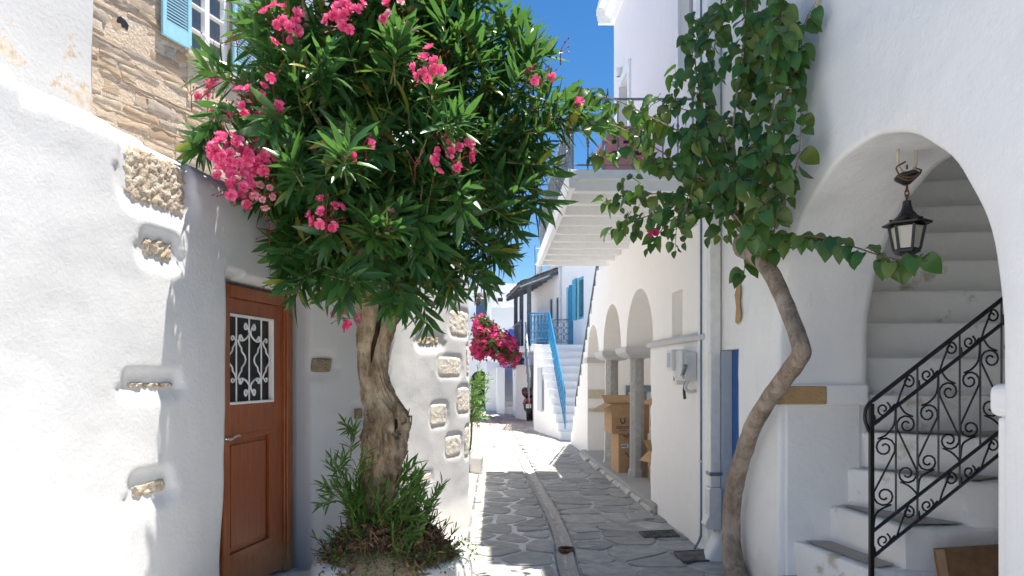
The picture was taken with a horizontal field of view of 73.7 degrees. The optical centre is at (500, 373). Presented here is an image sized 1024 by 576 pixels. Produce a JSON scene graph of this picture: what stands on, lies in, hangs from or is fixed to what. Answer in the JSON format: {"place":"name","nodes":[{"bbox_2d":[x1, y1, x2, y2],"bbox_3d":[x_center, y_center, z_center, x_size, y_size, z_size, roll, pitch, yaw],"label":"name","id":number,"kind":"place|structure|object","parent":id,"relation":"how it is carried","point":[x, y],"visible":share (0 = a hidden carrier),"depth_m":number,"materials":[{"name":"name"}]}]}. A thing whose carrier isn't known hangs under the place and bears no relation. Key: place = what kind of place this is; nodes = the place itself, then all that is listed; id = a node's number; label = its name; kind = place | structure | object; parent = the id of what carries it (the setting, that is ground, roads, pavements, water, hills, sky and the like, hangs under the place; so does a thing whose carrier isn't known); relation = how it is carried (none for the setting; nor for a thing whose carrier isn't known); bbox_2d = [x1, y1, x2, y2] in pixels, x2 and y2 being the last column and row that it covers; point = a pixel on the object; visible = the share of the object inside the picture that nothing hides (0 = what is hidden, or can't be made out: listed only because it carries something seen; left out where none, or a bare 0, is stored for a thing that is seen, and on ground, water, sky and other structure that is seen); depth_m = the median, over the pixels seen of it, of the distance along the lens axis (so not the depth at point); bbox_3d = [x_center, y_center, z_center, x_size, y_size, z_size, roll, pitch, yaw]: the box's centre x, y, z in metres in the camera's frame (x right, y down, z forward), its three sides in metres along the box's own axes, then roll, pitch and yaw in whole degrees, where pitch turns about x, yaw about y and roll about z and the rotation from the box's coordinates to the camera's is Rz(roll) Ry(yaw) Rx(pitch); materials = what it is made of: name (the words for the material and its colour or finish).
{"place":"outdoors","nodes":[
{"label":"outdoors","id":0,"kind":"place"},
{"bbox_2d":[271,412,576,575],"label":"ground","id":1,"kind":"structure","parent":0,"point":[560,537],"depth_m":7.78,"materials":[{"name":"stone"}]},
{"bbox_2d":[92,0,256,186],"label":"stone house","id":2,"kind":"structure","parent":1,"relation":"on","point":[142,52],"depth_m":7.18,"materials":[{"name":"beige stone"}]},
{"bbox_2d":[192,0,226,64],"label":"window","id":3,"kind":"structure","parent":2,"relation":"in","point":[207,15],"depth_m":7.99,"materials":[{"name":"white paint"}]},
{"bbox_2d":[0,63,471,575],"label":"whitewashed house","id":4,"kind":"structure","parent":1,"relation":"on","point":[179,390],"depth_m":3.88,"materials":[{"name":"paint"}]},
{"bbox_2d":[0,0,92,114],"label":"white upper house","id":5,"kind":"structure","parent":4,"relation":"on","point":[46,46],"depth_m":4.91,"materials":[{"name":"paint"}]},
{"bbox_2d":[219,283,292,575],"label":"door","id":6,"kind":"structure","parent":4,"relation":"in","point":[256,539],"depth_m":5.11,"materials":[{"name":"brown wood"}]},
{"bbox_2d":[473,293,483,306],"bbox_3d":[-0.307,-0.993,9.202,0.135,0.215,0.178,0,0,-28],"label":"hanging dried bunch","id":7,"kind":"object","parent":4,"relation":"hanging from","point":[479,299],"visible":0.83,"depth_m":9.19,"materials":[{"name":"brown plant"}]},
{"bbox_2d":[257,0,469,339],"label":"lane side house","id":8,"kind":"structure","parent":1,"relation":"on","point":[306,1],"depth_m":8.60,"materials":[{"name":"paint"}]},
{"bbox_2d":[310,535,473,575],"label":"round planter","id":9,"kind":"object","parent":1,"relation":"on","point":[458,570],"visible":0.39,"depth_m":4.69,"materials":[{"name":"paint"}]},
{"bbox_2d":[307,413,479,575],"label":"planter undergrowth","id":10,"kind":"object","parent":9,"relation":"in","point":[409,519],"visible":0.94,"depth_m":4.72,"materials":[{"name":"green plant"}]},
{"bbox_2d":[174,0,618,543],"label":"oleander tree","id":11,"kind":"object","parent":9,"relation":"in","point":[385,219],"visible":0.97,"depth_m":4.48,"materials":[{"name":"green plant"}]},
{"bbox_2d":[468,283,516,356],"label":"white house","id":12,"kind":"structure","parent":1,"relation":"on","point":[506,289],"depth_m":40.00,"materials":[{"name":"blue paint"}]},
{"bbox_2d":[476,299,486,315],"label":"window","id":13,"kind":"structure","parent":12,"relation":"in","point":[481,308],"depth_m":40.16,"materials":[{"name":"blue paint"}]},
{"bbox_2d":[485,307,532,419],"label":"violet stair house","id":14,"kind":"structure","parent":1,"relation":"on","point":[504,390],"depth_m":27.12,"materials":[{"name":"paint"}]},
{"bbox_2d":[469,312,524,375],"bbox_3d":[-0.122,-1.004,23.667,2.048,2.241,3.727,0,0,0],"label":"bougainvillea","id":15,"kind":"object","parent":14,"relation":"on","point":[492,340],"visible":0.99,"depth_m":22.79,"materials":[{"name":"pink plant"}]},
{"bbox_2d":[508,329,513,335],"bbox_3d":[0.675,-1.250,30.960,0.650,1.500,0.060,0,0,0],"label":"door","id":16,"kind":"structure","parent":14,"relation":"in","point":[511,331],"depth_m":30.93,"materials":[{"name":"blue paint"}]},
{"bbox_2d":[506,267,557,423],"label":"pergola house","id":17,"kind":"structure","parent":1,"relation":"on","point":[521,288],"depth_m":22.23,"materials":[{"name":"grey wood"}]},
{"bbox_2d":[534,245,541,274],"bbox_3d":[1.298,-3.825,23.037,0.305,1.051,0.360,0,0,0],"label":"roof chimney","id":18,"kind":"object","parent":17,"relation":"on","point":[538,270],"visible":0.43,"depth_m":22.98,"materials":[{"name":"white paint"}]},
{"bbox_2d":[518,266,602,439],"bbox_3d":[3.483,-1.300,23.005,6.419,6.000,13.500,0,0,-9],"label":"blue door house","id":19,"kind":"structure","parent":1,"relation":"on","point":[565,292],"depth_m":18.88,"materials":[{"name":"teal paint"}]},
{"bbox_2d":[530,312,565,428],"bbox_3d":[1.153,-0.187,18.908,0.491,3.074,4.812,0,0,-10],"label":"blue stair railing","id":20,"kind":"object","parent":19,"relation":"on","point":[551,341],"visible":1,"depth_m":18.39,"materials":[{"name":"metal"}]},
{"bbox_2d":[550,299,551,318],"bbox_3d":[1.758,-2.062,22.896,0.100,0.868,0.391,0,0,-9],"label":"window","id":21,"kind":"structure","parent":19,"relation":"in","point":[550,299],"depth_m":23.02,"materials":[{"name":"grey paint"}]},
{"bbox_2d":[557,297,558,321],"bbox_3d":[1.894,-2.026,22.041,0.100,0.852,0.362,0,0,-9],"label":"window","id":22,"kind":"structure","parent":19,"relation":"in","point":[558,297],"depth_m":22.15,"materials":[{"name":"grey paint"}]},
{"bbox_2d":[551,319,570,344],"bbox_3d":[1.720,-1.190,19.600,0.589,0.740,0.035,0,0,0],"label":"landing railing","id":23,"kind":"object","parent":19,"relation":"on","point":[557,329],"visible":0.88,"depth_m":19.59,"materials":[{"name":"metal"}]},
{"bbox_2d":[568,288,568,344],"bbox_3d":[2.156,-1.720,20.503,0.070,1.800,0.846,0,0,-9],"label":"door","id":24,"kind":"structure","parent":19,"relation":"in","point":[568,288],"depth_m":20.85,"materials":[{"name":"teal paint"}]},
{"bbox_2d":[569,285,572,344],"bbox_3d":[2.076,-1.720,20.147,0.163,1.780,0.021,0,0,36],"label":"door leaf","id":25,"kind":"structure","parent":19,"relation":"in","point":[570,286],"depth_m":20.12,"materials":[{"name":"blue paint"}]},
{"bbox_2d":[578,276,583,319],"bbox_3d":[2.330,-2.136,19.316,0.100,1.190,0.612,0,0,-9],"label":"window","id":26,"kind":"structure","parent":19,"relation":"in","point":[580,280],"depth_m":19.54,"materials":[{"name":"teal paint"}]},
{"bbox_2d":[538,0,716,548],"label":"arcade house","id":27,"kind":"structure","parent":1,"relation":"on","point":[644,315],"depth_m":8.00,"materials":[{"name":"white paint"}]},
{"bbox_2d":[575,266,598,406],"bbox_3d":[1.695,-0.576,13.513,0.031,3.314,3.052,0,0,-2],"label":"stair handrail","id":28,"kind":"object","parent":27,"relation":"attached to","point":[590,306],"visible":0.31,"depth_m":13.17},
{"bbox_2d":[603,360,606,462],"bbox_3d":[1.702,0.628,11.318,0.044,1.856,0.274,0,0,28],"label":"white pipe","id":29,"kind":"object","parent":27,"relation":"attached to","point":[605,439],"visible":0.66,"depth_m":11.41,"materials":[{"name":"plastic"}]},
{"bbox_2d":[539,98,693,246],"bbox_3d":[1.238,-2.281,8.835,1.210,0.703,4.663,0,0,0],"label":"balcony railing","id":30,"kind":"object","parent":27,"relation":"on","point":[569,156],"visible":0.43,"depth_m":6.78,"materials":[{"name":"grey metal"}]},
{"bbox_2d":[616,67,622,77],"bbox_3d":[1.716,-4.368,9.900,0.097,0.135,0.080,0,0,0],"label":"wall light","id":31,"kind":"object","parent":27,"relation":"attached to","point":[619,70],"visible":0.91,"depth_m":9.87,"materials":[{"name":"white plastic"}]},
{"bbox_2d":[604,137,643,169],"bbox_3d":[1.470,-2.342,8.250,0.607,0.820,0.648,0,0,0],"label":"plastic chair","id":32,"kind":"object","parent":27,"relation":"on","point":[611,148],"visible":0.14,"depth_m":8.00,"materials":[{"name":"pink plastic"}]},
{"bbox_2d":[596,126,643,169],"bbox_3d":[1.470,-2.472,8.250,0.607,0.820,0.648,0,0,0],"label":"plastic chair","id":33,"kind":"object","parent":32,"relation":"on","point":[608,137],"visible":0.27,"depth_m":7.99,"materials":[{"name":"plastic"}]},
{"bbox_2d":[611,433,647,472],"bbox_3d":[1.955,1.185,10.416,0.440,0.589,0.508,0,0,-4],"label":"cardboard box","id":34,"kind":"object","parent":27,"relation":"on","point":[620,453],"visible":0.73,"depth_m":10.17,"materials":[{"name":"cardboard"}]},
{"bbox_2d":[594,395,651,433],"bbox_3d":[1.916,0.616,10.466,0.950,0.548,0.743,0,0,0],"label":"cardboard box","id":35,"kind":"object","parent":34,"relation":"on","point":[616,408],"visible":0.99,"depth_m":10.13,"materials":[{"name":"brown cardboard"}]},
{"bbox_2d":[640,440,651,479],"bbox_3d":[2.203,1.214,9.434,0.496,0.532,0.585,0,0,-20],"label":"cardboard box","id":36,"kind":"object","parent":27,"relation":"on","point":[646,457],"visible":0.23,"depth_m":9.49,"materials":[{"name":"brown cardboard"}]},
{"bbox_2d":[667,350,696,398],"bbox_3d":[1.723,0.008,6.489,0.174,0.475,0.523,0,0,0],"label":"meter box","id":37,"kind":"object","parent":27,"relation":"attached to","point":[682,364],"visible":1,"depth_m":6.33,"materials":[{"name":"grey plastic"}]},
{"bbox_2d":[667,353,669,366],"bbox_3d":[1.638,-0.130,6.660,0.004,0.140,0.120,0,0,0],"label":"meter window","id":38,"kind":"structure","parent":37,"relation":"in","point":[668,354],"depth_m":6.66,"materials":[{"name":"grey glass"}]},
{"bbox_2d":[693,0,701,548],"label":"drain hose","id":39,"kind":"object","parent":27,"relation":"attached to","point":[700,536],"visible":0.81,"depth_m":6.12,"materials":[{"name":"grey paint"}]},
{"bbox_2d":[701,0,721,529],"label":"square downpipe","id":40,"kind":"object","parent":27,"relation":"attached to","point":[712,519],"visible":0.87,"depth_m":5.86,"materials":[{"name":"white plastic"}]},
{"bbox_2d":[563,0,941,575],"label":"flowering creeper","id":41,"kind":"object","parent":1,"relation":"on","point":[760,165],"visible":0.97,"depth_m":4.46,"materials":[{"name":"green plant"}]},
{"bbox_2d":[717,0,1023,575],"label":"arched stair house","id":42,"kind":"structure","parent":1,"relation":"on","point":[938,85],"depth_m":4.40,"materials":[{"name":"paint"}]},
{"bbox_2d":[732,349,738,458],"bbox_3d":[2.002,0.725,5.631,0.055,1.850,0.462,0,0,0],"label":"door","id":43,"kind":"structure","parent":42,"relation":"in","point":[735,353],"depth_m":5.77,"materials":[{"name":"blue paint"}]},
{"bbox_2d":[803,0,819,35],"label":"beige conduit","id":44,"kind":"object","parent":42,"relation":"attached to","point":[816,3],"visible":0.13,"depth_m":4.05,"materials":[{"name":"beige plastic"}]},
{"bbox_2d":[882,149,932,255],"bbox_3d":[2.202,-0.930,3.700,0.226,0.610,0.242,0,0,0],"label":"hanging lantern","id":45,"kind":"object","parent":42,"relation":"hanging from","point":[906,226],"visible":0.99,"depth_m":3.66,"materials":[{"name":"black metal"}]},
{"bbox_2d":[863,297,1004,575],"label":"stair railing","id":46,"kind":"object","parent":42,"relation":"on","point":[871,423],"visible":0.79,"depth_m":3.93,"materials":[{"name":"black metal"}]},
{"bbox_2d":[933,544,998,575],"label":"flattened carton","id":47,"kind":"object","parent":42,"relation":"on","point":[979,560],"visible":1,"depth_m":3.81,"materials":[{"name":"brown cardboard"}]},
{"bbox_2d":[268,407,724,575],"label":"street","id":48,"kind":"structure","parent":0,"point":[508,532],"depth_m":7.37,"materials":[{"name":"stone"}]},
{"bbox_2d":[469,445,482,473],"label":"white kerb block","id":49,"kind":"structure","parent":48,"relation":"on","point":[475,458],"depth_m":10.88,"materials":[{"name":"paint"}]},
{"bbox_2d":[469,357,491,408],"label":"arched gate wall","id":50,"kind":"structure","parent":48,"relation":"on","point":[473,364],"depth_m":31.28,"materials":[{"name":"white paint"}]},
{"bbox_2d":[469,361,492,450],"bbox_3d":[-0.366,0.687,11.527,0.534,1.830,1.232,0,0,0],"label":"green bush","id":51,"kind":"object","parent":48,"relation":"on","point":[475,413],"visible":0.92,"depth_m":11.47,"materials":[{"name":"green plant"}]},
{"bbox_2d":[469,416,525,448],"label":"fallen petals","id":52,"kind":"object","parent":48,"relation":"on","point":[489,425],"visible":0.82,"depth_m":19.84,"materials":[{"name":"pink plant"}]},
{"bbox_2d":[521,387,532,420],"bbox_3d":[0.930,0.968,23.587,0.680,1.276,1.844,0,0,0],"label":"parked scooter","id":53,"kind":"object","parent":48,"relation":"on","point":[525,403],"visible":0.81,"depth_m":22.75,"materials":[{"name":"plastic"}]},
{"bbox_2d":[558,546,574,552],"bbox_3d":[0.595,1.593,6.181,0.150,0.034,0.148,0,0,0],"label":"gutter drain","id":54,"kind":"object","parent":48,"relation":"in","point":[565,549],"visible":1,"depth_m":6.14,"materials":[{"name":"metal"}]},
{"bbox_2d":[625,511,654,521],"bbox_3d":[1.540,1.582,7.528,0.291,0.036,0.419,0,0,0],"label":"stone","id":55,"kind":"object","parent":48,"relation":"on","point":[638,516],"visible":0.9,"depth_m":7.48,"materials":[{"name":"stone"}]},
{"bbox_2d":[639,529,679,538],"bbox_3d":[1.557,1.582,6.694,0.406,0.036,0.242,0,0,-10],"label":"drain cover","id":56,"kind":"object","parent":48,"relation":"on","point":[655,534],"visible":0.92,"depth_m":6.67,"materials":[{"name":"metal"}]},
{"bbox_2d":[674,549,709,563],"bbox_3d":[1.677,1.582,5.891,0.307,0.036,0.393,0,0,0],"label":"drain cover","id":57,"kind":"object","parent":48,"relation":"on","point":[689,556],"visible":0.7,"depth_m":5.85,"materials":[{"name":"metal"}]},
{"bbox_2d":[704,531,722,561],"bbox_3d":[1.828,1.486,5.892,0.204,0.228,0.330,0,0,0],"label":"mortar foot","id":58,"kind":"object","parent":48,"relation":"on","point":[713,550],"visible":0.71,"depth_m":5.76},
{"bbox_2d":[436,0,613,283],"label":"sky","id":59,"kind":"structure","parent":0,"point":[591,44],"materials":[{"name":"blue"}]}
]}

